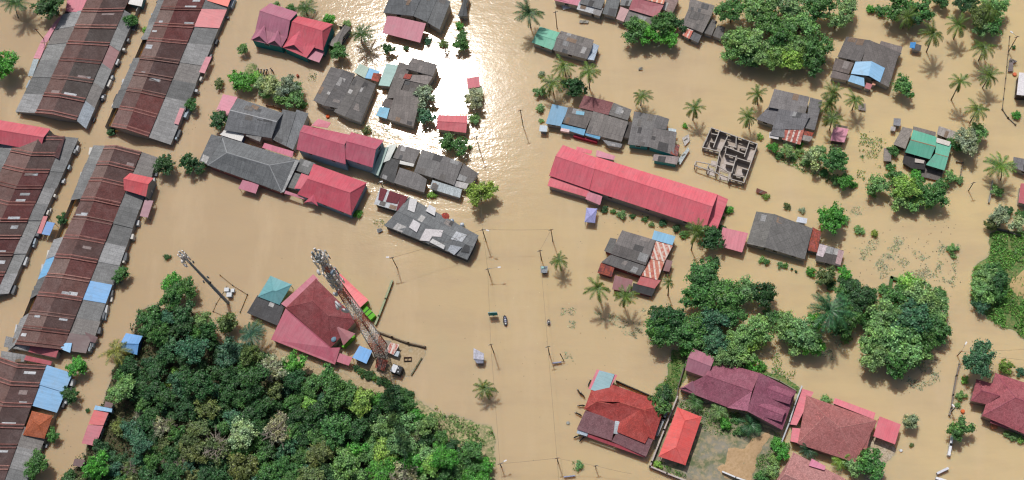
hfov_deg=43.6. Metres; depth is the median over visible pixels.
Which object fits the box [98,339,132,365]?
palm tree
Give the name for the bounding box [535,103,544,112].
bush
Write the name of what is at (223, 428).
forest tree
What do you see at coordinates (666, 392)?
broadleaf tree
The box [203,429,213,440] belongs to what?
forest tree
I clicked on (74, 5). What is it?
house
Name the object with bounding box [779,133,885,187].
floating weeds
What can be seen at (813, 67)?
broadleaf tree
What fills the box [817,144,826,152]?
bush
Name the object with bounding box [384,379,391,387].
bush
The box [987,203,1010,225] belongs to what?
broadleaf tree
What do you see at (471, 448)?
forest tree
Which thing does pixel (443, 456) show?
forest tree
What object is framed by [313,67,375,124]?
house
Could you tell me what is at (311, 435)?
forest tree
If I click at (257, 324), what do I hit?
banana plant
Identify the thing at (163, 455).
forest tree
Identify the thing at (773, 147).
broadleaf tree
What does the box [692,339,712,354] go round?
broadleaf tree
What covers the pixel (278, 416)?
forest tree
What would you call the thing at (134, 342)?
shed
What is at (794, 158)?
bush
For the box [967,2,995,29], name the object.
broadleaf tree
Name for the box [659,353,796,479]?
grass
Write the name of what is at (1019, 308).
ground cover
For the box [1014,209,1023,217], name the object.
bush
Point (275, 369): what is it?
forest tree
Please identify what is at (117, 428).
forest tree
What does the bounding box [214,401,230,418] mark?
forest tree
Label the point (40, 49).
awning
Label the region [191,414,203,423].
forest tree
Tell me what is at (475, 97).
broadleaf tree
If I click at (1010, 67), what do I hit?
scrap pile
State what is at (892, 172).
broadleaf tree
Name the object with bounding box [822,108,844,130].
palm tree
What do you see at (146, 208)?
awning
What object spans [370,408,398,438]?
forest tree
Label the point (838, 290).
broadleaf tree
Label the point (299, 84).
broadleaf tree
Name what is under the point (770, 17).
broadleaf tree
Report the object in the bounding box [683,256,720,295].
broadleaf tree
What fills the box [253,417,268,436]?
forest tree
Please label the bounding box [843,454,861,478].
broadleaf tree
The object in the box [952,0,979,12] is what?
broadleaf tree
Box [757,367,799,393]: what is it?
verge
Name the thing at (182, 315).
forest tree
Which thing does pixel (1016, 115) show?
bush
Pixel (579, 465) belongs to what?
bush
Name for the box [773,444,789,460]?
broadleaf tree
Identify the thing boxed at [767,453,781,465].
broadleaf tree
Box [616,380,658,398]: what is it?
boundary wall
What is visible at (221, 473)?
forest tree
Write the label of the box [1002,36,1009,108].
fence
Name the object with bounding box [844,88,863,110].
palm tree
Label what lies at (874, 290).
broadleaf tree
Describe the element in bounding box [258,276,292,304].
pavilion
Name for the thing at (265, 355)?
forest tree
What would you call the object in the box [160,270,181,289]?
broadleaf tree
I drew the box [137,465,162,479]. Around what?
forest tree
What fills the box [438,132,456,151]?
broadleaf tree
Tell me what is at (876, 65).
house
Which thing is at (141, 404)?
forest tree
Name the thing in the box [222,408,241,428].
forest tree
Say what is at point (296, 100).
broadleaf tree
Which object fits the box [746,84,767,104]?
palm tree
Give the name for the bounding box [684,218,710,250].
palm tree
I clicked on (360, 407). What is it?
forest tree
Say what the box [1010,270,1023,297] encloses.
mud flat
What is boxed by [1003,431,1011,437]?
bush
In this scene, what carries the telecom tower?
on the compound floor at (416, 353)
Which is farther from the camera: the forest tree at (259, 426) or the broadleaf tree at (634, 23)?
the broadleaf tree at (634, 23)
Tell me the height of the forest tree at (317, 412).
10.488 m
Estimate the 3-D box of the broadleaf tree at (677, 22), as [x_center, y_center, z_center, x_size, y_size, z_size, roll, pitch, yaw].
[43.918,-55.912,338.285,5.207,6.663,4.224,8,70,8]
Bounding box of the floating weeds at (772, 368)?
[572,349,795,470]
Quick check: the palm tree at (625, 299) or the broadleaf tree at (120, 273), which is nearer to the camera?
the palm tree at (625, 299)
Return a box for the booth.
[473,348,483,363]
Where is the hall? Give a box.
[547,145,727,227]
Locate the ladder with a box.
[678,148,689,163]
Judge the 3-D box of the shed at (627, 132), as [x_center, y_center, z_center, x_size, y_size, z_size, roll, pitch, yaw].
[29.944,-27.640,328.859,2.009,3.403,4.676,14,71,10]
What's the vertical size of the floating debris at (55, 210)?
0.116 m
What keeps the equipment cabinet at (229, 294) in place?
in the water
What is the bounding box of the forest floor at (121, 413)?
[74,308,482,479]
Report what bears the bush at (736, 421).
on the yard at (707, 456)
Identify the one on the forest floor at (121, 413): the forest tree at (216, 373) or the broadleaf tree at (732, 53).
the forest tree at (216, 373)
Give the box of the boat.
[503,315,507,325]
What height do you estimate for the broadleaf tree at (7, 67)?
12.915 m
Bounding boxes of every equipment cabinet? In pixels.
[224,288,234,297]
[390,363,403,376]
[393,351,399,357]
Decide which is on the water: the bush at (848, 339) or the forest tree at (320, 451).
the bush at (848, 339)
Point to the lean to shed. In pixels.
(67, 346)
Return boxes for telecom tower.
[311,248,390,358]
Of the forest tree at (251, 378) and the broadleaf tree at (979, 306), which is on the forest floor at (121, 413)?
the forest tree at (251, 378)
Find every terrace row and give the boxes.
[0,136,80,295]
[0,357,75,479]
[7,145,158,352]
[15,0,140,129]
[105,0,235,145]
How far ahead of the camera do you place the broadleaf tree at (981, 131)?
317.06 m
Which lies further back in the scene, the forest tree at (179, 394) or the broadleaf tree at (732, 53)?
the broadleaf tree at (732, 53)
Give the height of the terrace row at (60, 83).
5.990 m
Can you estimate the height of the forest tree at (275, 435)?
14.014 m
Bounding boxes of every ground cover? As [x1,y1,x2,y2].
[400,393,495,457]
[971,230,1023,337]
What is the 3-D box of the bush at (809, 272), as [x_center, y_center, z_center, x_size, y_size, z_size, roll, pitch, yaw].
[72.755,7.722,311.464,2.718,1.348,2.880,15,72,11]
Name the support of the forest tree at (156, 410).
on the forest floor at (121, 413)
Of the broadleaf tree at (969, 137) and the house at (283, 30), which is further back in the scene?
the house at (283, 30)
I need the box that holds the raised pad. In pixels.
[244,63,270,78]
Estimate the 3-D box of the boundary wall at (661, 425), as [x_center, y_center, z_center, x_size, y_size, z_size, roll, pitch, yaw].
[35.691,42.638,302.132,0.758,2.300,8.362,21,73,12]
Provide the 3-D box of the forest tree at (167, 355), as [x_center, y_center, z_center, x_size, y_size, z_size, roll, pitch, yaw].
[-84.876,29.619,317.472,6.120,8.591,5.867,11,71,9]
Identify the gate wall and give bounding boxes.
[936,467,948,474]
[947,435,952,456]
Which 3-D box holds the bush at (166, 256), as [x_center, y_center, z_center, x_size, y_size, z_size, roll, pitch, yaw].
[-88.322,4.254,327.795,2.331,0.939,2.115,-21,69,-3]
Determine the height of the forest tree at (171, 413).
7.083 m
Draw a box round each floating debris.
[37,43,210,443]
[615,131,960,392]
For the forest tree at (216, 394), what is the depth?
310.90 m
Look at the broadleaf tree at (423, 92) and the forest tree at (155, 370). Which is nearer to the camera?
the forest tree at (155, 370)
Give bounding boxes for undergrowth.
[991,255,1023,308]
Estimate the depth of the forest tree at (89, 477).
307.93 m
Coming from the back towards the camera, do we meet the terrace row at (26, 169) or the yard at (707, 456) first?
the terrace row at (26, 169)
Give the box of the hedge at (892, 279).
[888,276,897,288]
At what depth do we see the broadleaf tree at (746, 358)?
301.59 m
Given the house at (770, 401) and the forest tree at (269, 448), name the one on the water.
the house at (770, 401)
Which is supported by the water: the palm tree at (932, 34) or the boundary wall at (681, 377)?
the palm tree at (932, 34)
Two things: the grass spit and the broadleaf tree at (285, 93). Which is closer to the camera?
the grass spit
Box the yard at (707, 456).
[652,399,780,479]
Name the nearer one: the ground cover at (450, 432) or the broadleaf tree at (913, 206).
the ground cover at (450, 432)
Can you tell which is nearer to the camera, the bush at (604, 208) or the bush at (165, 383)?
the bush at (165, 383)
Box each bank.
[411,398,495,479]
[970,229,1023,338]
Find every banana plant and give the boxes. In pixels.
[250,319,262,328]
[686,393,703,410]
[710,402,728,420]
[738,413,761,435]
[799,443,817,459]
[831,454,849,471]
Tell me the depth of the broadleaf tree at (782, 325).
302.46 m
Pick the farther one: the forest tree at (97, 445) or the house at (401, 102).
the house at (401, 102)
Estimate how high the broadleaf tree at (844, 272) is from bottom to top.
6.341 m
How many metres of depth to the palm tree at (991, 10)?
325.94 m
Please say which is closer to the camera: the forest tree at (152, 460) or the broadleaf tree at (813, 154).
the forest tree at (152, 460)
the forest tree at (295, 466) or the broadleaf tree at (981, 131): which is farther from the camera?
the broadleaf tree at (981, 131)
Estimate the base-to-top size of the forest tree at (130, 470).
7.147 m
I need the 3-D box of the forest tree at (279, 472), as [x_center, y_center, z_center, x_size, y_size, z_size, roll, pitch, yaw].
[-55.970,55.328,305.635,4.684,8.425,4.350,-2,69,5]
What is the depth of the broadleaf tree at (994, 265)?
305.29 m
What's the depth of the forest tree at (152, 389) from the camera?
311.44 m
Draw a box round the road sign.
[488,312,497,315]
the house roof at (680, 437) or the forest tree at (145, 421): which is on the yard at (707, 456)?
the house roof at (680, 437)
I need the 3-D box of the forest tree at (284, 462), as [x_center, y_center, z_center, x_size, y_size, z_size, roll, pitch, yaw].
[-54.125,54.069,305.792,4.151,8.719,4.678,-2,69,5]
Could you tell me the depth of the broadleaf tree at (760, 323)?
302.00 m
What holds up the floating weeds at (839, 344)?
on the water
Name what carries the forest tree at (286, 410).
on the forest floor at (121, 413)
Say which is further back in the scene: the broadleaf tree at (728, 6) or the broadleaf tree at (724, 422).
the broadleaf tree at (728, 6)
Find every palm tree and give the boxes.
[0,0,30,17]
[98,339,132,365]
[237,321,266,345]
[293,0,316,16]
[349,23,373,44]
[438,39,447,48]
[472,378,498,399]
[513,0,544,27]
[540,74,566,97]
[550,250,567,270]
[551,54,577,77]
[578,61,600,88]
[583,274,609,302]
[613,285,639,307]
[633,89,653,105]
[661,275,673,295]
[682,99,705,120]
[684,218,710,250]
[737,107,756,128]
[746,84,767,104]
[806,292,856,332]
[819,93,838,112]
[820,81,844,104]
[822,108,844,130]
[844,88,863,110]
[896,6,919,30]
[917,17,943,52]
[945,13,969,39]
[948,73,971,100]
[964,98,989,123]
[969,39,997,60]
[977,0,1000,21]
[977,63,1003,88]
[983,151,1017,180]
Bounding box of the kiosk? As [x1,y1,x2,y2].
[540,266,547,273]
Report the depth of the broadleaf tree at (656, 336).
303.43 m
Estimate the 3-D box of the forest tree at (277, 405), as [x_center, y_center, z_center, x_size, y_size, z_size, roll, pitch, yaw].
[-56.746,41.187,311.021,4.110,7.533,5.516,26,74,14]
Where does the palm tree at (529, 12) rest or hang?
on the water
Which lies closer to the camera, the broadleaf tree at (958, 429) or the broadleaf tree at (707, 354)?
the broadleaf tree at (958, 429)
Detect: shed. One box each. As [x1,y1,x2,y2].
[1,336,60,366]
[51,134,64,158]
[61,332,98,352]
[73,459,85,466]
[121,333,143,354]
[128,0,145,9]
[207,0,231,9]
[220,130,244,142]
[247,295,284,325]
[287,158,315,190]
[328,24,350,46]
[352,346,371,364]
[354,63,397,88]
[371,144,396,177]
[375,357,387,370]
[385,342,398,354]
[436,115,466,135]
[458,0,469,19]
[623,121,631,139]
[815,243,843,266]
[910,42,921,52]
[937,126,955,140]
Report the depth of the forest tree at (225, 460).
304.35 m
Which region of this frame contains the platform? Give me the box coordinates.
[921,167,942,179]
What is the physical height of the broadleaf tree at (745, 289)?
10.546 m
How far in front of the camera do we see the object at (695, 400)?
300.55 m
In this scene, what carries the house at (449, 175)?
on the water
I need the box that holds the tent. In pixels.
[584,208,596,224]
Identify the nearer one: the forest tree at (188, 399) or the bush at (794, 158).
the forest tree at (188, 399)
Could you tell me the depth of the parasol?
323.07 m
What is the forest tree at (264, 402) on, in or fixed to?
on the forest floor at (121, 413)
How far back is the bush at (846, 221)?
315.03 m
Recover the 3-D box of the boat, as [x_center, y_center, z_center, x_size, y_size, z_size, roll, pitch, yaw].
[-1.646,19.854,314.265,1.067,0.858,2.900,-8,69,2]
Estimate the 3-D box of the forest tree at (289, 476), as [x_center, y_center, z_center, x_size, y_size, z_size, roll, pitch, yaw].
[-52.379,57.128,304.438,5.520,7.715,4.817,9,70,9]
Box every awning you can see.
[28,15,61,77]
[37,216,50,235]
[42,221,56,237]
[140,200,155,218]
[174,108,185,126]
[199,57,213,75]
[262,143,294,157]
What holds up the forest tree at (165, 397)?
on the forest floor at (121, 413)
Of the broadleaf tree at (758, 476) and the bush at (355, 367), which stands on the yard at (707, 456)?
the broadleaf tree at (758, 476)
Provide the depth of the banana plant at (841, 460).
292.94 m
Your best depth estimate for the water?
322.87 m
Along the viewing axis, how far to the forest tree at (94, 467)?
304.02 m
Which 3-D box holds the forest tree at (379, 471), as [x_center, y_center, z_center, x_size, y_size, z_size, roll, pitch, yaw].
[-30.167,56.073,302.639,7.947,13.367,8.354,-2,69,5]
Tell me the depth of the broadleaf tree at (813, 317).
304.17 m
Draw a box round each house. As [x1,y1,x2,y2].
[0,120,52,146]
[66,0,86,12]
[82,401,113,445]
[123,173,156,199]
[199,134,298,196]
[217,94,309,151]
[251,3,333,65]
[271,271,376,367]
[284,164,366,217]
[297,119,384,172]
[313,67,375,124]
[374,187,478,261]
[376,58,437,128]
[380,145,477,199]
[383,0,450,44]
[532,27,598,62]
[546,95,630,149]
[554,0,604,18]
[577,369,661,456]
[597,230,674,296]
[603,0,678,24]
[628,111,679,166]
[679,348,795,430]
[682,0,724,44]
[694,127,757,185]
[747,211,820,260]
[757,89,822,145]
[777,452,845,479]
[790,389,877,462]
[830,37,901,91]
[893,126,950,171]
[969,373,1023,436]
[1012,157,1023,174]
[1014,72,1023,99]
[1017,183,1023,206]
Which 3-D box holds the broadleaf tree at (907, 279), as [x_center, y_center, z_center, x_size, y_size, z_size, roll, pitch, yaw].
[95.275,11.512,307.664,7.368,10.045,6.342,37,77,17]
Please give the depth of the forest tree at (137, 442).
305.49 m
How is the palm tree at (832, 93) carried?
on the water
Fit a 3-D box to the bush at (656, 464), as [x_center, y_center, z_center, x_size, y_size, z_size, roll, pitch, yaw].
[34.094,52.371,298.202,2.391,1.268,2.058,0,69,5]
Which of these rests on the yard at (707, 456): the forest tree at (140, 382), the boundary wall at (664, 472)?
the boundary wall at (664, 472)
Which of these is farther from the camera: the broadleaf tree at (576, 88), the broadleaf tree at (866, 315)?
the broadleaf tree at (576, 88)
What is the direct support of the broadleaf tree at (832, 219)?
on the ground
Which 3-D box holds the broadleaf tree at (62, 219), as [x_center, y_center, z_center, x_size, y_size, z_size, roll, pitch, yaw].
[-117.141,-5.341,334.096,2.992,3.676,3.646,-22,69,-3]
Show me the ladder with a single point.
(682, 157)
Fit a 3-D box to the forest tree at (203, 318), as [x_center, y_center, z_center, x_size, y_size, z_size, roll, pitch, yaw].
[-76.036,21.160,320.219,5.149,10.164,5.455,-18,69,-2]
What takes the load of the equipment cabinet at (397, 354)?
on the compound floor at (416, 353)
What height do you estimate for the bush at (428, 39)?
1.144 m
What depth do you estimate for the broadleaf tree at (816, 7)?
329.77 m
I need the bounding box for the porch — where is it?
[23,411,55,438]
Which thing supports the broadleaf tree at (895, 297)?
on the ground
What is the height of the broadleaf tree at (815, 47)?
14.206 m
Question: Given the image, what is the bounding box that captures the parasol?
[441,213,449,218]
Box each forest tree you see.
[60,474,73,479]
[64,469,76,478]
[80,448,111,479]
[80,473,95,479]
[92,437,110,454]
[102,474,112,479]
[104,373,135,403]
[104,448,115,461]
[108,459,123,477]
[110,416,123,437]
[112,473,127,479]
[113,368,132,383]
[115,452,127,462]
[116,355,139,373]
[119,417,144,444]
[119,459,142,479]
[127,388,144,401]
[127,453,144,467]
[128,429,153,454]
[133,365,147,377]
[133,372,147,394]
[134,396,154,414]
[134,410,142,418]
[135,303,162,334]
[135,410,156,436]
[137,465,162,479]
[138,379,169,401]
[140,328,148,339]
[140,356,156,369]
[143,406,162,423]
[143,451,162,473]
[144,361,167,383]
[146,322,170,346]
[146,431,159,445]
[147,304,164,316]
[147,446,162,456]
[152,347,174,366]
[152,415,168,437]
[152,434,170,454]
[153,389,176,410]
[156,457,166,471]
[160,309,174,325]
[160,405,169,417]
[160,451,167,461]
[160,461,184,479]
[161,334,178,351]
[162,416,177,431]
[163,439,183,463]
[166,324,179,338]
[166,371,181,392]
[166,410,178,420]
[167,424,185,441]
[170,386,184,400]
[171,440,191,458]
[172,298,195,325]
[173,400,196,421]
[174,332,209,364]
[174,455,186,467]
[175,322,191,335]
[175,354,186,365]
[178,369,217,401]
[180,361,193,379]
[180,419,210,445]
[180,438,209,464]
[180,465,198,479]
[181,393,195,405]
[181,459,196,475]
[189,325,203,338]
[191,360,211,377]
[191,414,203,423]
[193,311,213,329]
[193,394,222,420]
[195,463,214,479]
[197,454,215,469]
[199,321,216,340]
[200,425,231,468]
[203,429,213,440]
[204,383,220,399]
[206,337,218,351]
[206,414,219,430]
[207,461,232,479]
[209,349,222,363]
[210,365,226,380]
[212,454,230,468]
[213,334,243,369]
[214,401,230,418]
[215,418,231,436]
[217,383,241,407]
[219,365,244,389]
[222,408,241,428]
[225,416,259,451]
[226,451,259,479]
[228,445,249,456]
[236,360,254,373]
[236,393,261,407]
[237,362,272,402]
[238,342,263,366]
[238,400,263,425]
[242,441,255,456]
[251,392,275,423]
[251,435,267,449]
[251,451,270,467]
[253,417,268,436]
[255,463,280,479]
[257,353,288,382]
[257,436,277,459]
[258,351,269,361]
[261,413,291,448]
[264,411,274,424]
[266,380,283,400]
[267,398,282,419]
[267,460,283,476]
[269,410,286,427]
[274,431,297,459]
[275,454,290,472]
[279,360,289,381]
[279,368,305,390]
[279,405,292,414]
[281,384,293,397]
[281,469,297,479]
[282,348,307,372]
[282,393,301,411]
[284,404,309,431]
[285,420,301,440]
[287,461,308,476]
[291,446,307,463]
[293,384,307,403]
[295,427,312,448]
[296,466,325,479]
[300,373,321,398]
[302,395,315,410]
[302,399,331,432]
[302,447,313,471]
[304,439,336,469]
[305,424,329,445]
[314,460,330,475]
[316,391,324,405]
[319,363,337,390]
[319,412,351,450]
[319,469,334,479]
[321,374,354,410]
[328,405,349,421]
[328,446,366,479]
[335,442,345,456]
[341,417,368,441]
[342,434,352,446]
[343,379,357,395]
[344,439,369,457]
[345,386,373,418]
[349,410,365,419]
[351,468,370,479]
[357,444,373,462]
[361,421,372,438]
[363,404,381,423]
[364,435,379,450]
[365,456,395,479]
[370,391,386,408]
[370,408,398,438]
[372,436,398,464]
[377,384,405,415]
[384,424,417,458]
[388,458,422,479]
[391,411,415,431]
[398,445,423,474]
[401,395,417,413]
[408,408,424,422]
[408,429,419,444]
[413,418,425,436]
[415,436,426,447]
[416,442,437,466]
[416,474,427,479]
[419,412,438,436]
[419,452,440,477]
[422,428,436,445]
[428,443,458,469]
[428,466,440,479]
[433,439,444,449]
[434,429,448,444]
[436,467,453,479]
[444,437,460,451]
[451,472,467,479]
[452,462,463,477]
[454,439,482,466]
[461,458,480,476]
[461,468,491,479]
[475,456,494,476]
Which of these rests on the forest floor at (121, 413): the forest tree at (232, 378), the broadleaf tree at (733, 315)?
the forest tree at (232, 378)
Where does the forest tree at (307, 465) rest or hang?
on the forest floor at (121, 413)
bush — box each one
[106,128,115,135]
[163,254,171,259]
[164,378,170,386]
[170,366,178,374]
[285,3,295,10]
[296,101,307,109]
[343,19,350,26]
[353,210,362,217]
[353,364,359,371]
[356,367,364,373]
[359,369,368,377]
[361,126,371,134]
[365,371,375,379]
[376,377,380,385]
[380,376,387,385]
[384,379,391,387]
[399,388,405,395]
[404,389,409,397]
[408,390,414,397]
[423,36,431,45]
[426,190,437,197]
[455,21,464,30]
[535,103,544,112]
[575,460,584,471]
[600,205,608,213]
[615,210,625,218]
[653,460,662,468]
[658,219,667,226]
[672,224,680,231]
[679,230,687,238]
[713,256,719,265]
[717,224,725,231]
[725,206,733,214]
[730,414,739,424]
[733,425,745,435]
[757,132,763,139]
[758,255,764,263]
[758,360,767,372]
[761,193,770,199]
[775,151,783,160]
[777,262,782,268]
[783,202,790,210]
[790,154,797,161]
[795,147,804,157]
[798,207,804,213]
[800,158,811,167]
[806,266,815,276]
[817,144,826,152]
[819,169,827,177]
[820,395,832,403]
[825,279,835,290]
[830,175,839,186]
[839,334,852,344]
[843,214,849,225]
[850,181,857,187]
[854,225,864,234]
[866,4,874,12]
[870,229,878,236]
[885,162,895,170]
[946,243,959,254]
[955,176,963,184]
[955,390,968,401]
[961,376,968,383]
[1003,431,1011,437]
[1008,432,1018,440]
[1011,110,1020,119]
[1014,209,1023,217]
[1015,367,1023,377]
[1016,434,1023,444]
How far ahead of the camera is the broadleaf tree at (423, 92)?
333.99 m
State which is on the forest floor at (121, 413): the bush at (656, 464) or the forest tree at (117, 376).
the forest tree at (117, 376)
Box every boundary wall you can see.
[374,280,392,325]
[376,331,425,347]
[411,357,421,375]
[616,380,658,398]
[649,396,684,479]
[655,412,667,436]
[677,358,687,395]
[722,471,744,479]
[767,375,796,390]
[781,385,802,442]
[988,180,992,203]
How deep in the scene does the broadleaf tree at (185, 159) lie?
333.44 m
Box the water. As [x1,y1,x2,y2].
[0,0,1023,479]
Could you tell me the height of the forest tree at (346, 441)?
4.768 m
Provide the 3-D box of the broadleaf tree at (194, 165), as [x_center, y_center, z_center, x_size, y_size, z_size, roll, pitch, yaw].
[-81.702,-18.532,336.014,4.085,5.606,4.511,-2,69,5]
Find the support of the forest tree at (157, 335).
on the forest floor at (121, 413)
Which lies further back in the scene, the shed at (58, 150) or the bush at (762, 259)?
the shed at (58, 150)
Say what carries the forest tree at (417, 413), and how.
on the forest floor at (121, 413)
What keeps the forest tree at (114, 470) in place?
on the forest floor at (121, 413)
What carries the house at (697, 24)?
on the water
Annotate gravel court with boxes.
[864,437,895,479]
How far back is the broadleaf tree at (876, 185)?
314.42 m
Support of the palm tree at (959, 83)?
on the water
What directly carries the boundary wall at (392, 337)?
on the compound floor at (416, 353)
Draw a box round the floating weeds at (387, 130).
[308,73,463,223]
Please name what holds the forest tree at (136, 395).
on the forest floor at (121, 413)
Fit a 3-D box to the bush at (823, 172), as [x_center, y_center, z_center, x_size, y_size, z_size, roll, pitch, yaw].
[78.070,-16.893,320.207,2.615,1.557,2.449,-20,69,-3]
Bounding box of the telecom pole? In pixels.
[177,250,229,303]
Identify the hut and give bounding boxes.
[467,76,482,97]
[539,125,546,133]
[830,124,848,144]
[883,148,890,162]
[893,118,900,127]
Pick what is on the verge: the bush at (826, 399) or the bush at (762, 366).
the bush at (762, 366)
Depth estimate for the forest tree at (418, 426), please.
303.49 m
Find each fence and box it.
[948,363,960,415]
[995,228,1021,236]
[1001,109,1016,125]
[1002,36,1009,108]
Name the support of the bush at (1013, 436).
on the water
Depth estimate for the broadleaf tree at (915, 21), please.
329.71 m
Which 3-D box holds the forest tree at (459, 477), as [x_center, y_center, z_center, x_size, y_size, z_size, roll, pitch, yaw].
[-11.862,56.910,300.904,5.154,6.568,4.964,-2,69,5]
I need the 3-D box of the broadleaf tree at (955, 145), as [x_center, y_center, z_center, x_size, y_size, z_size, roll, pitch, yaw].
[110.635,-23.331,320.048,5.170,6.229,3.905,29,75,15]
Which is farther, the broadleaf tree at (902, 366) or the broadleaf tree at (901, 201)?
the broadleaf tree at (901, 201)
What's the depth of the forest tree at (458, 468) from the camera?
298.98 m
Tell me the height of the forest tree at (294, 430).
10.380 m
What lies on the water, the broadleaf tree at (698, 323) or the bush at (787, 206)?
the bush at (787, 206)
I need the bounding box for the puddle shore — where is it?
[717,432,769,479]
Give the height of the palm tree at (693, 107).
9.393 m
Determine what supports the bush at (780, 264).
on the water
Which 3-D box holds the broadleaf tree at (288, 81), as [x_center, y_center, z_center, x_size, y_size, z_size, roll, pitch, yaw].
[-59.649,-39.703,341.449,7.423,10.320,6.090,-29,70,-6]
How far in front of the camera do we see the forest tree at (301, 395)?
309.39 m
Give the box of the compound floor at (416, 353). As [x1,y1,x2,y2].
[357,330,425,375]
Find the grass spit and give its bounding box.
[655,349,687,401]
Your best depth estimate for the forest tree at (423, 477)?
297.06 m
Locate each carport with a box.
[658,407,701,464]
[719,227,747,254]
[873,416,900,445]
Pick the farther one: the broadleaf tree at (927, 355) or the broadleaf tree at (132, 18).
the broadleaf tree at (132, 18)
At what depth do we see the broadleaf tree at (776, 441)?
296.69 m
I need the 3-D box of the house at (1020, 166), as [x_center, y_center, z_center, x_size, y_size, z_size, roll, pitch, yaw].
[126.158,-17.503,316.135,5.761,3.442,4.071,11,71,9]
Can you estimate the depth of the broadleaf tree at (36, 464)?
307.18 m
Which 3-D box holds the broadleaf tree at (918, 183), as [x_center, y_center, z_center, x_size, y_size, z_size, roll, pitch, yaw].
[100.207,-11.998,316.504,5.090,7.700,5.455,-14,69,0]
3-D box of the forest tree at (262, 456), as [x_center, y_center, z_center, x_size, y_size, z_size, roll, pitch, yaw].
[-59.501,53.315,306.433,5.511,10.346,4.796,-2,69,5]
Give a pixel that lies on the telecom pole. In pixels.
(183, 258)
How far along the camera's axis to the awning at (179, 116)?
340.01 m
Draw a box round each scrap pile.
[682,134,689,145]
[756,188,766,193]
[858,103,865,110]
[1008,58,1016,71]
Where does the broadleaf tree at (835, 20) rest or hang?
on the ground
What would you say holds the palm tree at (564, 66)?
on the water
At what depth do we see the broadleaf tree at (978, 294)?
302.89 m
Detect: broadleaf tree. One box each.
[0,50,20,79]
[22,448,48,479]
[29,0,67,19]
[45,427,59,442]
[56,212,67,225]
[59,386,79,403]
[65,354,87,376]
[111,266,129,283]
[122,13,138,25]
[152,153,175,175]
[157,279,182,311]
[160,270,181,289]
[177,152,197,174]
[177,276,197,298]
[184,98,196,111]
[191,159,206,174]
[209,109,227,129]
[214,77,223,89]
[215,311,238,334]
[227,70,242,91]
[237,43,247,53]
[238,71,256,91]
[252,70,261,83]
[253,76,265,91]
[258,89,272,99]
[261,73,281,94]
[270,83,287,96]
[273,95,289,104]
[275,74,300,97]
[285,92,303,108]
[288,81,303,98]
[322,13,335,23]
[329,40,348,58]
[380,43,395,54]
[412,84,436,107]
[417,107,436,123]
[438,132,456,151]
[450,34,468,51]
[450,136,468,156]
[456,29,467,37]
[462,87,483,108]
[464,180,498,206]
[467,113,480,124]
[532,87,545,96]
[560,76,587,96]
[620,15,650,44]
[638,26,660,45]
[643,316,671,347]
[647,305,665,314]
[647,393,672,416]
[648,304,686,337]
[650,10,677,35]
[654,383,673,406]
[659,27,678,48]
[664,316,705,352]
[673,17,686,31]
[678,280,709,308]
[678,343,694,355]
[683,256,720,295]
[683,348,700,367]
[687,310,709,340]
[690,306,731,333]
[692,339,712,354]
[693,225,725,249]
[696,276,745,309]
[701,324,732,353]
[703,350,717,365]
[712,0,745,22]
[713,345,738,368]
[718,304,748,327]
[718,417,731,428]
[719,25,751,52]
[720,42,742,60]
[724,325,757,356]
[727,348,756,367]
[731,274,755,305]
[735,52,760,67]
[735,313,776,343]
[736,27,773,64]
[741,0,772,23]
[743,334,766,351]
[745,352,760,371]
[749,281,778,309]
[753,6,787,34]
[753,469,768,479]
[754,45,782,70]
[761,307,779,324]
[761,463,779,478]
[764,0,809,16]
[765,21,795,52]
[765,142,778,153]
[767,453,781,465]
[770,436,786,452]
[771,309,784,322]
[771,310,800,342]
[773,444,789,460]
[778,47,802,70]
[779,143,794,157]
[781,9,820,37]
[783,31,807,58]
[783,316,822,351]
[783,340,803,356]
[798,0,838,23]
[800,53,825,77]
[800,337,826,355]
[801,30,834,63]
[802,146,826,170]
[805,312,825,330]
[814,265,835,284]
[817,201,846,235]
[819,144,848,172]
[822,316,841,337]
[826,12,845,28]
[833,284,850,311]
[834,305,863,338]
[835,0,857,23]
[836,174,854,190]
[837,264,852,280]
[837,274,854,286]
[841,280,875,311]
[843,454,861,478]
[855,447,885,479]
[858,310,871,328]
[858,316,891,352]
[858,339,894,372]
[864,284,878,305]
[865,172,893,195]
[866,296,903,327]
[874,4,885,15]
[874,319,925,368]
[878,282,888,294]
[878,282,914,310]
[880,0,917,20]
[884,165,902,179]
[885,348,918,379]
[886,145,899,156]
[889,189,909,211]
[890,72,914,98]
[890,296,933,334]
[891,173,922,197]
[896,271,925,288]
[899,277,943,311]
[902,414,919,428]
[904,7,921,27]
[904,196,923,211]
[909,0,936,24]
[909,169,923,178]
[909,325,940,356]
[911,348,932,366]
[912,193,924,205]
[914,177,929,196]
[920,192,932,209]
[921,182,949,207]
[921,312,951,337]
[928,289,948,324]
[932,0,949,8]
[933,286,946,296]
[935,327,952,346]
[936,177,949,188]
[944,169,956,182]
[946,136,965,152]
[946,415,977,442]
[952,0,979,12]
[952,126,978,156]
[960,122,988,144]
[962,338,999,379]
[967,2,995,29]
[969,278,995,305]
[970,299,991,314]
[971,18,990,37]
[972,264,999,285]
[979,0,1011,16]
[984,218,999,230]
[984,262,1005,277]
[986,15,1006,36]
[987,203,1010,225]
[987,286,1007,303]
[989,184,1004,196]
[990,268,1011,291]
[998,358,1015,374]
[1005,205,1014,216]
[1008,215,1023,231]
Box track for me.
[275,350,393,394]
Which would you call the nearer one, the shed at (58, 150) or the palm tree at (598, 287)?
the palm tree at (598, 287)
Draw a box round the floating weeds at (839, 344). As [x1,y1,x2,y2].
[560,206,958,390]

